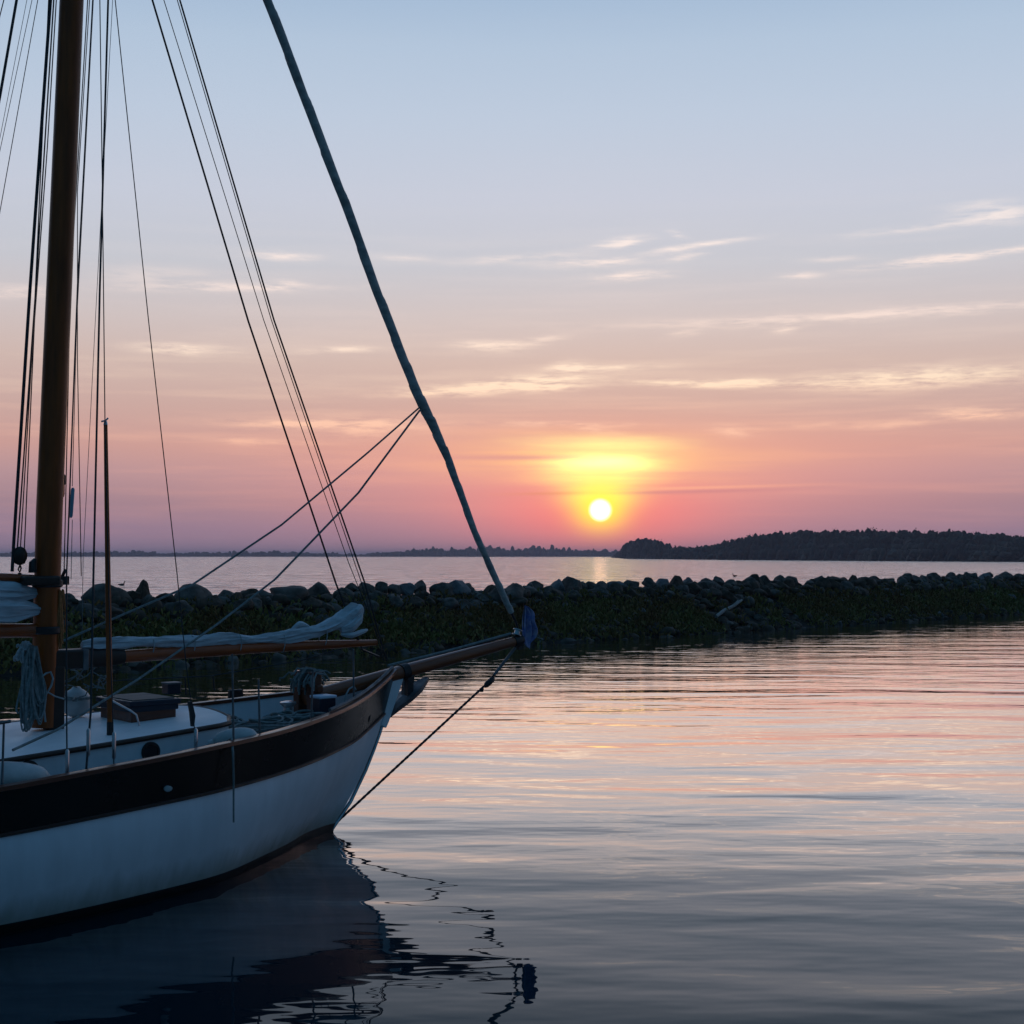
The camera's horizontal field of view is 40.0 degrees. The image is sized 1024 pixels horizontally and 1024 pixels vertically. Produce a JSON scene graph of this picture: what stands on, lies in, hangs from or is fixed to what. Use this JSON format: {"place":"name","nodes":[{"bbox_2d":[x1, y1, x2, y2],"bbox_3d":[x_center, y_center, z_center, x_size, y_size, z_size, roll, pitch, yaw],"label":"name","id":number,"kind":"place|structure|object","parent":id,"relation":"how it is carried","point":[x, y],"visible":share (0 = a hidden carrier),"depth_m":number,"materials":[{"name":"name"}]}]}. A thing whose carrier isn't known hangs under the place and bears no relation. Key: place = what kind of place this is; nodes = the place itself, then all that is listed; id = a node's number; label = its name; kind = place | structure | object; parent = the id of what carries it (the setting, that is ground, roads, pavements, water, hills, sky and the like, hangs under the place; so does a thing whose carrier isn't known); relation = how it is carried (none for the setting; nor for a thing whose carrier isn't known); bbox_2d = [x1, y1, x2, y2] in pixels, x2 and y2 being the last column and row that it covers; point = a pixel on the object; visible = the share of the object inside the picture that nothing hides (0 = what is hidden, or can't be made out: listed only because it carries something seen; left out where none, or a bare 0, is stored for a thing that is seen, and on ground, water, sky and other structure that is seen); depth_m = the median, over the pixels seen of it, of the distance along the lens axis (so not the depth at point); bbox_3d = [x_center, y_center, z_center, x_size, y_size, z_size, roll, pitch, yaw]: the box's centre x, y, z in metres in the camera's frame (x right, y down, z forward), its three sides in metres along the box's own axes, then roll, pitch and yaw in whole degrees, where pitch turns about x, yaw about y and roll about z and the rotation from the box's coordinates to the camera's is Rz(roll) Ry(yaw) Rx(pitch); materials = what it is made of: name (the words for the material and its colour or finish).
{"place":"outdoors","nodes":[
{"label":"outdoors","id":0,"kind":"place"},
{"bbox_2d":[0,556,610,556],"bbox_3d":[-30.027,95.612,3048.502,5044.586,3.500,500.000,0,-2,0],"label":"shore","id":1,"kind":"structure","parent":0,"point":[328,556],"depth_m":2803.67,"materials":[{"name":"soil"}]},
{"bbox_2d":[0,545,617,556],"bbox_3d":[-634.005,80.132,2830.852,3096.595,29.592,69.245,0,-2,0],"label":"wood","id":2,"kind":"object","parent":1,"relation":"on","point":[532,550],"visible":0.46,"depth_m":2817.04,"materials":[{"name":"green plant"}]},
{"bbox_2d":[0,584,1016,675],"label":"breakwater bank","id":3,"kind":"structure","parent":0,"point":[451,646],"depth_m":37.95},
{"bbox_2d":[65,593,75,601],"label":"boulder","id":4,"kind":"object","parent":3,"relation":"on","point":[70,596],"visible":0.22,"depth_m":33.96,"materials":[{"name":"stone"}]},
{"bbox_2d":[81,583,132,604],"bbox_3d":[-9.943,2.178,34.549,1.270,0.881,0.650,-3,0,-43],"label":"boulder","id":5,"kind":"object","parent":3,"relation":"on","point":[99,591],"visible":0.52,"depth_m":34.29,"materials":[{"name":"stone"}]},
{"bbox_2d":[136,579,150,599],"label":"boulder","id":6,"kind":"object","parent":3,"relation":"on","point":[143,588],"visible":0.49,"depth_m":35.15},
{"bbox_2d":[140,594,152,608],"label":"boulder","id":7,"kind":"object","parent":3,"relation":"on","point":[147,597],"visible":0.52,"depth_m":34.62,"materials":[{"name":"stone"}]},
{"bbox_2d":[163,600,193,616],"bbox_3d":[-8.317,2.478,34.902,0.740,0.581,0.519,1,-2,-28],"label":"boulder","id":8,"kind":"object","parent":3,"relation":"on","point":[169,606],"visible":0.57,"depth_m":34.66,"materials":[{"name":"stone"}]},
{"bbox_2d":[174,584,211,600],"bbox_3d":[-8.240,2.307,36.102,0.983,0.934,1.351,-1,-2,25],"label":"boulder","id":9,"kind":"object","parent":3,"relation":"on","point":[197,591],"visible":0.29,"depth_m":35.84,"materials":[{"name":"stone"}]},
{"bbox_2d":[204,656,220,662],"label":"boulder","id":10,"kind":"object","parent":3,"relation":"on","point":[216,659],"visible":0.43,"depth_m":33.22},
{"bbox_2d":[203,595,222,608],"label":"boulder","id":11,"kind":"object","parent":3,"relation":"on","point":[216,600],"visible":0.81,"depth_m":35.66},
{"bbox_2d":[218,590,232,596],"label":"boulder","id":12,"kind":"object","parent":3,"relation":"on","point":[223,593],"visible":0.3,"depth_m":36.93,"materials":[{"name":"stone"}]},
{"bbox_2d":[229,598,253,611],"bbox_3d":[-6.996,2.487,36.087,0.814,0.469,0.693,-18,6,20],"label":"boulder","id":13,"kind":"object","parent":3,"relation":"on","point":[248,605],"visible":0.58,"depth_m":35.91,"materials":[{"name":"stone"}]},
{"bbox_2d":[241,588,257,597],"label":"boulder","id":14,"kind":"object","parent":3,"relation":"on","point":[244,593],"visible":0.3,"depth_m":37.31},
{"bbox_2d":[252,597,262,611],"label":"boulder","id":15,"kind":"object","parent":3,"relation":"on","point":[257,601],"visible":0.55,"depth_m":36.40,"materials":[{"name":"stone"}]},
{"bbox_2d":[269,585,308,599],"bbox_3d":[-5.966,2.353,38.116,1.295,0.744,1.058,5,-8,-42],"label":"boulder","id":16,"kind":"object","parent":3,"relation":"on","point":[293,591],"visible":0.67,"depth_m":37.71,"materials":[{"name":"stone"}]},
{"bbox_2d":[301,597,321,611],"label":"boulder","id":17,"kind":"object","parent":3,"relation":"on","point":[315,603],"visible":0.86,"depth_m":37.42,"materials":[{"name":"stone"}]},
{"bbox_2d":[308,582,330,594],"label":"boulder","id":18,"kind":"object","parent":3,"relation":"on","point":[319,588],"visible":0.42,"depth_m":38.89,"materials":[{"name":"stone"}]},
{"bbox_2d":[314,593,332,601],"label":"boulder","id":19,"kind":"object","parent":3,"relation":"on","point":[329,597],"visible":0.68,"depth_m":38.12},
{"bbox_2d":[335,593,350,603],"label":"boulder","id":20,"kind":"object","parent":3,"relation":"on","point":[338,598],"visible":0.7,"depth_m":38.49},
{"bbox_2d":[336,587,354,598],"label":"boulder","id":21,"kind":"object","parent":3,"relation":"on","point":[348,592],"visible":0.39,"depth_m":39.03,"materials":[{"name":"stone"}]},
{"bbox_2d":[345,583,359,591],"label":"boulder","id":22,"kind":"object","parent":3,"relation":"on","point":[353,587],"visible":0.59,"depth_m":39.59,"materials":[{"name":"stone"}]},
{"bbox_2d":[359,582,375,592],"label":"boulder","id":23,"kind":"object","parent":3,"relation":"on","point":[370,588],"visible":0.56,"depth_m":39.85,"materials":[{"name":"stone"}]},
{"bbox_2d":[361,600,379,612],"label":"boulder","id":24,"kind":"object","parent":3,"relation":"on","point":[375,605],"visible":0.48,"depth_m":38.56,"materials":[{"name":"stone"}]},
{"bbox_2d":[366,590,384,600],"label":"boulder","id":25,"kind":"object","parent":3,"relation":"on","point":[373,594],"visible":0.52,"depth_m":39.31,"materials":[{"name":"stone"}]},
{"bbox_2d":[375,581,387,593],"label":"boulder","id":26,"kind":"object","parent":3,"relation":"on","point":[381,586],"visible":0.73,"depth_m":40.63,"materials":[{"name":"stone"}]},
{"bbox_2d":[388,584,400,594],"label":"boulder","id":27,"kind":"object","parent":3,"relation":"on","point":[394,588],"visible":0.65,"depth_m":40.83,"materials":[{"name":"stone"}]},
{"bbox_2d":[389,594,403,608],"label":"boulder","id":28,"kind":"object","parent":3,"relation":"on","point":[396,600],"visible":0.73,"depth_m":39.39,"materials":[{"name":"stone"}]},
{"bbox_2d":[399,583,415,594],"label":"boulder","id":29,"kind":"object","parent":3,"relation":"on","point":[406,588],"visible":0.73,"depth_m":41.19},
{"bbox_2d":[404,596,424,609],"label":"boulder","id":30,"kind":"object","parent":3,"relation":"on","point":[416,600],"visible":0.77,"depth_m":39.76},
{"bbox_2d":[414,580,426,591],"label":"boulder","id":31,"kind":"object","parent":3,"relation":"on","point":[420,585],"visible":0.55,"depth_m":41.34,"materials":[{"name":"stone"}]},
{"bbox_2d":[429,582,453,596],"bbox_3d":[-2.075,2.348,41.754,0.748,0.548,0.587,11,2,31],"label":"boulder","id":32,"kind":"object","parent":3,"relation":"on","point":[442,586],"visible":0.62,"depth_m":41.59,"materials":[{"name":"stone"}]},
{"bbox_2d":[439,597,458,609],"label":"boulder","id":33,"kind":"object","parent":3,"relation":"on","point":[450,603],"visible":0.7,"depth_m":40.38,"materials":[{"name":"stone"}]},
{"bbox_2d":[449,580,471,594],"bbox_3d":[-1.703,2.300,42.324,0.878,0.536,0.693,-1,-2,32],"label":"boulder","id":34,"kind":"object","parent":3,"relation":"on","point":[461,586],"visible":0.56,"depth_m":42.02,"materials":[{"name":"stone"}]},
{"bbox_2d":[458,599,472,606],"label":"boulder","id":35,"kind":"object","parent":3,"relation":"on","point":[467,602],"visible":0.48,"depth_m":40.91,"materials":[{"name":"stone"}]},
{"bbox_2d":[470,600,483,608],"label":"boulder","id":36,"kind":"object","parent":3,"relation":"on","point":[477,602],"visible":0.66,"depth_m":41.27,"materials":[{"name":"stone"}]},
{"bbox_2d":[475,594,488,601],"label":"boulder","id":37,"kind":"object","parent":3,"relation":"on","point":[485,599],"visible":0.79,"depth_m":41.82,"materials":[{"name":"stone"}]},
{"bbox_2d":[488,588,508,602],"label":"boulder","id":38,"kind":"object","parent":3,"relation":"on","point":[494,594],"visible":0.41,"depth_m":42.07,"materials":[{"name":"stone"}]},
{"bbox_2d":[0,578,1023,673],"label":"breakwater weeds","id":39,"kind":"object","parent":3,"relation":"on","point":[492,617],"visible":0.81,"depth_m":42.35,"materials":[{"name":"green plant"}]},
{"bbox_2d":[3,573,1023,670],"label":"breakwater stones","id":40,"kind":"object","parent":3,"relation":"on","point":[283,599],"visible":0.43,"depth_m":43.17,"materials":[{"name":"stone"}]},
{"bbox_2d":[505,583,524,600],"bbox_3d":[0.018,2.644,43.162,1.285,0.945,1.143,5,-4,-42],"label":"boulder","id":41,"kind":"object","parent":3,"relation":"on","point":[514,590],"visible":0.32,"depth_m":42.78,"materials":[{"name":"stone"}]},
{"bbox_2d":[510,597,527,606],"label":"boulder","id":42,"kind":"object","parent":3,"relation":"on","point":[520,601],"visible":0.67,"depth_m":42.37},
{"bbox_2d":[523,589,530,597],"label":"boulder","id":43,"kind":"object","parent":3,"relation":"on","point":[526,594],"visible":0.43,"depth_m":43.10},
{"bbox_2d":[529,580,543,589],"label":"boulder","id":44,"kind":"object","parent":3,"relation":"on","point":[536,584],"visible":0.36,"depth_m":44.61,"materials":[{"name":"stone"}]},
{"bbox_2d":[542,590,552,600],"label":"boulder","id":45,"kind":"object","parent":3,"relation":"on","point":[546,594],"visible":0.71,"depth_m":43.76,"materials":[{"name":"stone"}]},
{"bbox_2d":[551,579,564,590],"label":"boulder","id":46,"kind":"object","parent":3,"relation":"on","point":[558,584],"visible":0.5,"depth_m":45.11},
{"bbox_2d":[562,576,581,590],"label":"boulder","id":47,"kind":"object","parent":3,"relation":"on","point":[569,583],"visible":0.48,"depth_m":45.47,"materials":[{"name":"stone"}]},
{"bbox_2d":[585,581,596,588],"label":"boulder","id":48,"kind":"object","parent":3,"relation":"on","point":[590,585],"visible":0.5,"depth_m":46.09,"materials":[{"name":"stone"}]},
{"bbox_2d":[593,584,606,592],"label":"boulder","id":49,"kind":"object","parent":3,"relation":"on","point":[600,588],"visible":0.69,"depth_m":45.63,"materials":[{"name":"stone"}]},
{"bbox_2d":[607,582,623,596],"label":"boulder","id":50,"kind":"object","parent":3,"relation":"on","point":[616,586],"visible":0.68,"depth_m":46.05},
{"bbox_2d":[607,581,623,587],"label":"boulder","id":51,"kind":"object","parent":3,"relation":"on","point":[611,582],"visible":0.13,"depth_m":46.89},
{"bbox_2d":[625,589,639,600],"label":"boulder","id":52,"kind":"object","parent":3,"relation":"on","point":[630,592],"visible":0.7,"depth_m":46.25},
{"bbox_2d":[642,577,654,587],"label":"boulder","id":53,"kind":"object","parent":3,"relation":"on","point":[648,582],"visible":0.82,"depth_m":47.65,"materials":[{"name":"stone"}]},
{"bbox_2d":[647,587,658,597],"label":"boulder","id":54,"kind":"object","parent":3,"relation":"on","point":[650,590],"visible":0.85,"depth_m":47.03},
{"bbox_2d":[653,586,665,594],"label":"boulder","id":55,"kind":"object","parent":3,"relation":"on","point":[660,588],"visible":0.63,"depth_m":47.50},
{"bbox_2d":[656,578,668,585],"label":"boulder","id":56,"kind":"object","parent":3,"relation":"on","point":[661,581],"visible":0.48,"depth_m":48.33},
{"bbox_2d":[669,575,682,586],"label":"boulder","id":57,"kind":"object","parent":3,"relation":"on","point":[676,580],"visible":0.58,"depth_m":48.74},
{"bbox_2d":[686,582,699,594],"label":"boulder","id":58,"kind":"object","parent":3,"relation":"on","point":[694,587],"visible":0.77,"depth_m":48.72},
{"bbox_2d":[701,578,721,589],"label":"boulder","id":59,"kind":"object","parent":3,"relation":"on","point":[718,586],"visible":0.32,"depth_m":50.16,"materials":[{"name":"stone"}]},
{"bbox_2d":[709,588,721,599],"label":"boulder","id":60,"kind":"object","parent":3,"relation":"on","point":[716,592],"visible":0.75,"depth_m":48.87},
{"bbox_2d":[713,576,724,585],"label":"boulder","id":61,"kind":"object","parent":3,"relation":"on","point":[719,581],"visible":0.45,"depth_m":50.73,"materials":[{"name":"stone"}]},
{"bbox_2d":[720,589,733,601],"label":"boulder","id":62,"kind":"object","parent":3,"relation":"on","point":[728,596],"visible":0.69,"depth_m":49.29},
{"bbox_2d":[715,599,742,617],"bbox_3d":[7.483,3.307,48.328,0.187,0.573,2.328,-1,-2,32],"label":"driftwood log","id":63,"kind":"object","parent":3,"relation":"on","point":[722,611],"visible":1,"depth_m":48.24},
{"bbox_2d":[725,579,736,585],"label":"boulder","id":64,"kind":"object","parent":3,"relation":"on","point":[732,582],"visible":0.45,"depth_m":50.91,"materials":[{"name":"stone"}]},
{"bbox_2d":[740,587,753,595],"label":"boulder","id":65,"kind":"object","parent":3,"relation":"on","point":[747,590],"visible":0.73,"depth_m":50.43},
{"bbox_2d":[743,577,759,584],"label":"boulder","id":66,"kind":"object","parent":3,"relation":"on","point":[750,579],"visible":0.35,"depth_m":51.72,"materials":[{"name":"stone"}]},
{"bbox_2d":[749,574,763,585],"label":"boulder","id":67,"kind":"object","parent":3,"relation":"on","point":[757,578],"visible":0.27,"depth_m":52.27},
{"bbox_2d":[753,588,767,597],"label":"boulder","id":68,"kind":"object","parent":3,"relation":"on","point":[761,592],"visible":0.63,"depth_m":50.70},
{"bbox_2d":[760,575,769,584],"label":"boulder","id":69,"kind":"object","parent":3,"relation":"on","point":[765,579],"visible":0.5,"depth_m":52.70,"materials":[{"name":"stone"}]},
{"bbox_2d":[762,585,771,597],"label":"boulder","id":70,"kind":"object","parent":3,"relation":"on","point":[765,588],"visible":0.69,"depth_m":51.23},
{"bbox_2d":[773,575,785,582],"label":"boulder","id":71,"kind":"object","parent":3,"relation":"on","point":[781,578],"visible":0.23,"depth_m":53.25,"materials":[{"name":"stone"}]},
{"bbox_2d":[777,581,789,589],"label":"boulder","id":72,"kind":"object","parent":3,"relation":"on","point":[782,585],"visible":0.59,"depth_m":51.95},
{"bbox_2d":[783,578,794,587],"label":"boulder","id":73,"kind":"object","parent":3,"relation":"on","point":[789,582],"visible":0.57,"depth_m":52.56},
{"bbox_2d":[803,584,815,594],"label":"boulder","id":74,"kind":"object","parent":3,"relation":"on","point":[811,588],"visible":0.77,"depth_m":53.08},
{"bbox_2d":[815,577,830,589],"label":"boulder","id":75,"kind":"object","parent":3,"relation":"on","point":[824,582],"visible":0.66,"depth_m":54.08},
{"bbox_2d":[827,578,840,589],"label":"boulder","id":76,"kind":"object","parent":3,"relation":"on","point":[834,584],"visible":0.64,"depth_m":54.53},
{"bbox_2d":[840,581,853,590],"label":"boulder","id":77,"kind":"object","parent":3,"relation":"on","point":[846,584],"visible":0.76,"depth_m":54.87,"materials":[{"name":"stone"}]},
{"bbox_2d":[858,587,869,595],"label":"boulder","id":78,"kind":"object","parent":3,"relation":"on","point":[864,591],"visible":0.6,"depth_m":55.07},
{"bbox_2d":[863,577,876,589],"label":"boulder","id":79,"kind":"object","parent":3,"relation":"on","point":[870,581],"visible":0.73,"depth_m":56.12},
{"bbox_2d":[897,576,907,584],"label":"boulder","id":80,"kind":"object","parent":3,"relation":"on","point":[900,579],"visible":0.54,"depth_m":58.41,"materials":[{"name":"stone"}]},
{"bbox_2d":[911,575,923,582],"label":"boulder","id":81,"kind":"object","parent":3,"relation":"on","point":[915,578],"visible":0.4,"depth_m":59.18,"materials":[{"name":"stone"}]},
{"bbox_2d":[929,572,941,580],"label":"boulder","id":82,"kind":"object","parent":3,"relation":"on","point":[936,576],"visible":0.54,"depth_m":60.31,"materials":[{"name":"stone"}]},
{"bbox_2d":[948,576,962,587],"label":"boulder","id":83,"kind":"object","parent":3,"relation":"on","point":[957,581],"visible":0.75,"depth_m":60.49,"materials":[{"name":"stone"}]},
{"bbox_2d":[999,572,1010,579],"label":"boulder","id":84,"kind":"object","parent":3,"relation":"on","point":[1005,575],"visible":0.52,"depth_m":64.25,"materials":[{"name":"stone"}]},
{"bbox_2d":[0,614,1023,1023],"bbox_3d":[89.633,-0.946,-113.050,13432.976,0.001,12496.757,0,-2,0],"label":"harbour water","id":85,"kind":"structure","parent":0,"point":[820,824],"depth_m":11.73,"materials":[{"name":"liquid"}]},
{"bbox_2d":[0,0,524,935],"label":"sailing boat","id":86,"kind":"object","parent":85,"relation":"on","point":[136,808],"visible":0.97,"depth_m":11.20,"materials":[{"name":"paint"}]},
{"bbox_2d":[0,761,50,784],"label":"fender","id":87,"kind":"object","parent":86,"relation":"on","point":[17,771],"visible":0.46,"depth_m":9.60,"materials":[{"name":"plastic"}]},
{"bbox_2d":[15,645,46,731],"bbox_3d":[-3.740,1.375,10.947,0.260,0.677,0.151,2,-2,-42],"label":"rope coil","id":88,"kind":"object","parent":86,"relation":"hanging from","point":[32,694],"visible":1,"depth_m":10.90,"materials":[{"name":"fabric"}]},
{"bbox_2d":[13,640,31,662],"bbox_3d":[-3.806,1.098,10.934,0.129,0.198,0.103,1,-2,-33],"label":"rope bundle","id":89,"kind":"object","parent":88,"relation":"attached to","point":[21,651],"visible":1,"depth_m":10.91,"materials":[{"name":"fabric"}]},
{"bbox_2d":[43,671,63,721],"bbox_3d":[-3.631,1.455,11.103,0.208,0.395,0.026,2,-2,-42],"label":"rope loop","id":90,"kind":"object","parent":86,"relation":"attached to","point":[44,674],"visible":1,"depth_m":11.09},
{"bbox_2d":[57,589,65,648],"bbox_3d":[-3.607,0.852,11.229,0.129,0.485,0.070,2,-2,-42],"label":"rope coil","id":91,"kind":"object","parent":86,"relation":"hanging from","point":[61,600],"visible":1,"depth_m":11.21,"materials":[{"name":"fabric"}]},
{"bbox_2d":[64,686,89,717],"bbox_3d":[-3.701,1.619,11.945,0.258,0.270,0.258,2,-2,-42],"label":"buoy","id":92,"kind":"object","parent":86,"relation":"on","point":[78,707],"visible":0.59,"depth_m":11.86,"materials":[{"name":"plastic"}]},
{"bbox_2d":[65,668,105,701],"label":"slack lines","id":93,"kind":"object","parent":86,"relation":"hanging from","point":[96,686],"visible":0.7,"depth_m":11.76,"materials":[{"name":"grey fabric"}]},
{"bbox_2d":[101,417,112,734],"bbox_3d":[-3.148,0.501,10.964,0.143,2.491,0.061,-1,-2,35],"label":"pole","id":94,"kind":"object","parent":86,"relation":"on","point":[109,702],"visible":0.77,"depth_m":10.94,"materials":[{"name":"metal"}]},
{"bbox_2d":[227,737,234,822],"bbox_3d":[-2.165,2.062,10.855,0.038,0.633,0.208,1,-2,-23],"label":"hanging rope","id":95,"kind":"object","parent":86,"relation":"hanging from","point":[233,772],"visible":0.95,"depth_m":10.76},
{"bbox_2d":[208,727,256,744],"bbox_3d":[-2.207,1.805,11.140,0.398,0.194,0.190,1,-2,-19],"label":"fender","id":96,"kind":"object","parent":86,"relation":"on","point":[226,735],"visible":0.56,"depth_m":11.08,"materials":[{"name":"plastic"}]},
{"bbox_2d":[228,709,324,733],"bbox_3d":[-2.114,1.831,12.157,1.094,0.202,0.910,2,-2,-42],"label":"rope heap","id":97,"kind":"object","parent":86,"relation":"on","point":[275,720],"visible":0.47,"depth_m":12.04,"materials":[{"name":"fabric"}]},
{"bbox_2d":[279,666,330,694],"bbox_3d":[-1.858,1.540,12.870,0.418,0.251,0.524,2,-2,-42],"label":"draped rope","id":98,"kind":"object","parent":86,"relation":"on","point":[298,677],"visible":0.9,"depth_m":12.80,"materials":[{"name":"fabric"}]},
{"bbox_2d":[390,676,428,717],"bbox_3d":[-1.015,1.775,13.646,0.531,0.456,0.258,2,-2,-42],"label":"anchor","id":99,"kind":"object","parent":86,"relation":"hanging from","point":[402,701],"visible":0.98,"depth_m":13.60,"materials":[{"name":"metal"}]},
{"bbox_2d":[522,605,537,648],"bbox_3d":[0.191,1.206,14.715,0.204,0.460,0.110,2,-2,-42],"label":"flag","id":100,"kind":"object","parent":86,"relation":"attached to","point":[529,630],"visible":1,"depth_m":14.69,"materials":[{"name":"blue fabric"}]},
{"bbox_2d":[0,557,1023,599],"bbox_3d":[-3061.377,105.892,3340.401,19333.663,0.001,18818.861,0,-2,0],"label":"sea water","id":101,"kind":"structure","parent":0,"point":[233,575],"depth_m":239.58,"materials":[{"name":"liquid"}]},
{"bbox_2d":[0,0,1023,554],"label":"sky","id":102,"kind":"structure","parent":0,"point":[691,273],"materials":[{"name":"blue"}]},
{"bbox_2d":[611,556,1019,561],"bbox_3d":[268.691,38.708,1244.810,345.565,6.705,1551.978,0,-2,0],"label":"shore","id":103,"kind":"structure","parent":0,"point":[836,560],"depth_m":705.16,"materials":[{"name":"soil"}]},
{"bbox_2d":[613,527,1023,561],"bbox_3d":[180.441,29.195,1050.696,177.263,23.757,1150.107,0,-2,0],"label":"wooded point","id":104,"kind":"structure","parent":103,"relation":"on","point":[868,544],"depth_m":703.59,"materials":[{"name":"plant"}]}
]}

